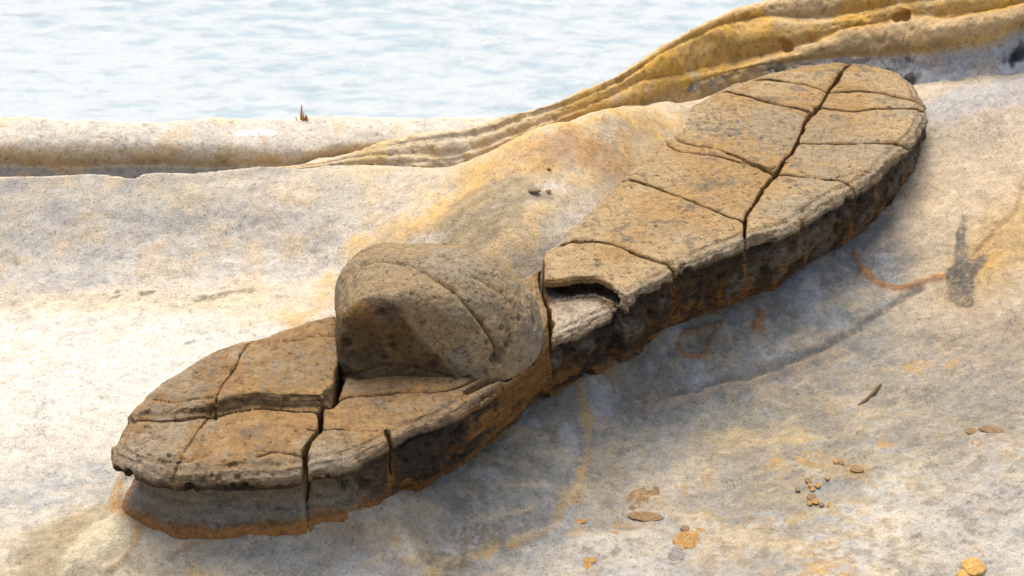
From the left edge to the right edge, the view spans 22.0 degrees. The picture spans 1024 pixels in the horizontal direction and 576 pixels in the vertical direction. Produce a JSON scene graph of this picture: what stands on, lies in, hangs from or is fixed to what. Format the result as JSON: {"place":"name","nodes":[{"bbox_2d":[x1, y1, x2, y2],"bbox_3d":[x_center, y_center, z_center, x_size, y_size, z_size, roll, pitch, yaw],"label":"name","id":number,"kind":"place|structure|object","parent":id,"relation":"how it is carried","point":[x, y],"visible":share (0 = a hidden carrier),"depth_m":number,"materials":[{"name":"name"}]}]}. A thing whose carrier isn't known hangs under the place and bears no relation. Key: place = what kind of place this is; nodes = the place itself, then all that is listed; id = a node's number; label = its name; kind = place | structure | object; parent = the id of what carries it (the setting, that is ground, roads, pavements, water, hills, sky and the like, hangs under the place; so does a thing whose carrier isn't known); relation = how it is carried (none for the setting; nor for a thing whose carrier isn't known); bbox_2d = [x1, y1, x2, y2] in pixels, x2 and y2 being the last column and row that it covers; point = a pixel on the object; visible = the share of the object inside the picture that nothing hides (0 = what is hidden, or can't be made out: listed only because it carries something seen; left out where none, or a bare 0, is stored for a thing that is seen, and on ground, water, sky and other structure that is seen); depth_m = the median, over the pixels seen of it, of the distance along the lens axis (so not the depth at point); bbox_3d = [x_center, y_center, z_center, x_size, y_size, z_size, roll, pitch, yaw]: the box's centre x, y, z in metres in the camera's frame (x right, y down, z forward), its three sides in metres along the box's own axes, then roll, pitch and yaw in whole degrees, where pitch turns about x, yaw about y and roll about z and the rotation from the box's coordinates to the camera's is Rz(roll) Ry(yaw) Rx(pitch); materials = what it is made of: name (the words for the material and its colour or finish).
{"place":"outdoors","nodes":[
{"label":"outdoors","id":0,"kind":"place"},
{"bbox_2d":[0,0,764,122],"bbox_3d":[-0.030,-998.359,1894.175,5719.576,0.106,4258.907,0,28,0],"label":"sea","id":1,"kind":"structure","parent":0,"point":[131,61],"depth_m":19.86,"materials":[{"name":"liquid"}]},
{"bbox_2d":[0,73,1023,575],"bbox_3d":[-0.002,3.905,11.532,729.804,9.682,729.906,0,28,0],"label":"ground","id":2,"kind":"structure","parent":0,"point":[730,427],"depth_m":9.31,"materials":[{"name":"stone"}]},
{"bbox_2d":[0,116,498,178],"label":"rock ledge","id":3,"kind":"object","parent":2,"relation":"on","point":[35,146],"visible":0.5,"depth_m":10.12,"materials":[{"name":"stone"}]},
{"bbox_2d":[295,105,307,120],"bbox_3d":[-0.815,-0.672,10.219,0.051,0.086,0.021,0,28,0],"label":"dry plant","id":4,"kind":"object","parent":3,"relation":"on","point":[302,118],"visible":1,"depth_m":10.22,"materials":[{"name":"plant"}]},
{"bbox_2d":[111,63,927,539],"bbox_3d":[0.262,0.086,9.484,0.951,0.610,4.016,22,35,36],"label":"cracked rock","id":5,"kind":"object","parent":2,"relation":"on","point":[743,191],"visible":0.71,"depth_m":9.08,"materials":[{"name":"brown stone"}]},
{"bbox_2d":[334,242,542,384],"bbox_3d":[-0.245,0.053,8.773,0.699,0.370,0.568,0,28,0],"label":"domed boulder","id":6,"kind":"object","parent":5,"relation":"on","point":[453,310],"visible":1,"depth_m":8.59,"materials":[{"name":"grey stone"}]},
{"bbox_2d":[528,189,540,192],"bbox_3d":[0.081,-0.351,9.527,0.049,0.012,0.021,0,28,0],"label":"rock nub","id":7,"kind":"object","parent":2,"relation":"on","point":[534,190],"visible":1,"depth_m":9.52,"materials":[{"name":"stone"}]},
{"bbox_2d":[574,518,585,523],"bbox_3d":[0.222,0.770,8.699,0.047,0.007,0.039,0,28,0],"label":"stone chip","id":8,"kind":"object","parent":2,"relation":"on","point":[581,521],"visible":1,"depth_m":8.69,"materials":[{"name":"stone"}]},
{"bbox_2d":[583,562,591,569],"bbox_3d":[0.242,0.897,8.501,0.029,0.007,0.048,0,28,0],"label":"stone chip","id":9,"kind":"object","parent":2,"relation":"on","point":[587,566],"visible":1,"depth_m":8.50,"materials":[{"name":"stone"}]},
{"bbox_2d":[583,557,596,563],"bbox_3d":[0.252,0.881,8.527,0.048,0.008,0.041,0,28,0],"label":"stone chip","id":10,"kind":"object","parent":2,"relation":"on","point":[591,560],"visible":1,"depth_m":8.52,"materials":[{"name":"stone"}]},
{"bbox_2d":[240,0,1023,168],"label":"rock ridge","id":11,"kind":"object","parent":2,"relation":"on","point":[913,42],"visible":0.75,"depth_m":10.66,"materials":[{"name":"stone"}]},
{"bbox_2d":[626,486,659,509],"bbox_3d":[0.439,0.708,8.874,0.101,0.013,0.178,12,30,21],"label":"embedded stone","id":12,"kind":"object","parent":2,"relation":"on","point":[639,495],"visible":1,"depth_m":8.88,"materials":[{"name":"brown stone"}]},
{"bbox_2d":[627,511,662,521],"bbox_3d":[0.442,0.761,8.773,0.125,0.010,0.063,0,28,0],"label":"embedded stone","id":13,"kind":"object","parent":2,"relation":"on","point":[644,516],"visible":1,"depth_m":8.77,"materials":[{"name":"brown stone"}]},
{"bbox_2d":[668,550,685,560],"bbox_3d":[0.535,0.870,8.554,0.058,0.010,0.064,0,28,0],"label":"embedded stone","id":14,"kind":"object","parent":2,"relation":"on","point":[673,555],"visible":1,"depth_m":8.55,"materials":[{"name":"grey stone"}]},
{"bbox_2d":[680,525,689,530],"bbox_3d":[0.573,0.795,8.705,0.038,0.007,0.038,0,28,0],"label":"stone chip","id":15,"kind":"object","parent":2,"relation":"on","point":[685,528],"visible":1,"depth_m":8.70,"materials":[{"name":"brown stone"}]},
{"bbox_2d":[672,531,699,548],"bbox_3d":[0.577,0.828,8.639,0.106,0.013,0.112,0,28,0],"label":"embedded stone","id":16,"kind":"object","parent":2,"relation":"on","point":[685,539],"visible":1,"depth_m":8.63,"materials":[{"name":"stone"}]},
{"bbox_2d":[696,528,705,531],"bbox_3d":[0.622,0.801,8.689,0.035,0.007,0.034,-25,37,-38],"label":"stone chip","id":17,"kind":"object","parent":2,"relation":"on","point":[700,529],"visible":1,"depth_m":8.69,"materials":[{"name":"stone"}]},
{"bbox_2d":[807,493,815,500],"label":"pebble","id":18,"kind":"object","parent":2,"relation":"on","point":[811,496],"visible":1,"depth_m":8.82,"materials":[{"name":"stone"}]},
{"bbox_2d":[812,498,818,504],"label":"pebble","id":19,"kind":"object","parent":2,"relation":"on","point":[815,501],"visible":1,"depth_m":8.79,"materials":[{"name":"stone"}]},
{"bbox_2d":[850,465,863,472],"bbox_3d":[1.170,0.615,8.945,0.049,0.009,0.043,0,28,0],"label":"embedded stone","id":20,"kind":"object","parent":2,"relation":"on","point":[856,468],"visible":1,"depth_m":8.94,"materials":[{"name":"brown stone"}]},
{"bbox_2d":[857,383,881,404],"bbox_3d":[1.271,0.380,9.333,0.017,0.023,0.160,20,34,32],"label":"twig","id":21,"kind":"object","parent":2,"relation":"on","point":[869,396],"visible":1,"depth_m":9.32,"materials":[{"name":"wood"}]},
{"bbox_2d":[957,569,970,575],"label":"pebble","id":22,"kind":"object","parent":2,"relation":"on","point":[962,572],"visible":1,"depth_m":8.38,"materials":[{"name":"stone"}]},
{"bbox_2d":[965,427,976,433],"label":"embedded stone","id":23,"kind":"object","parent":2,"relation":"on","point":[970,430],"visible":1,"depth_m":9.09,"materials":[{"name":"brown stone"}]},
{"bbox_2d":[961,557,985,575],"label":"pebble","id":24,"kind":"object","parent":2,"relation":"on","point":[973,566],"visible":1,"depth_m":8.40,"materials":[{"name":"stone"}]},
{"bbox_2d":[978,426,1004,432],"bbox_3d":[1.657,0.490,9.089,0.092,0.012,0.052,0,28,0],"label":"embedded stone","id":25,"kind":"object","parent":2,"relation":"on","point":[989,429],"visible":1,"depth_m":9.08,"materials":[{"name":"brown stone"}]}
]}

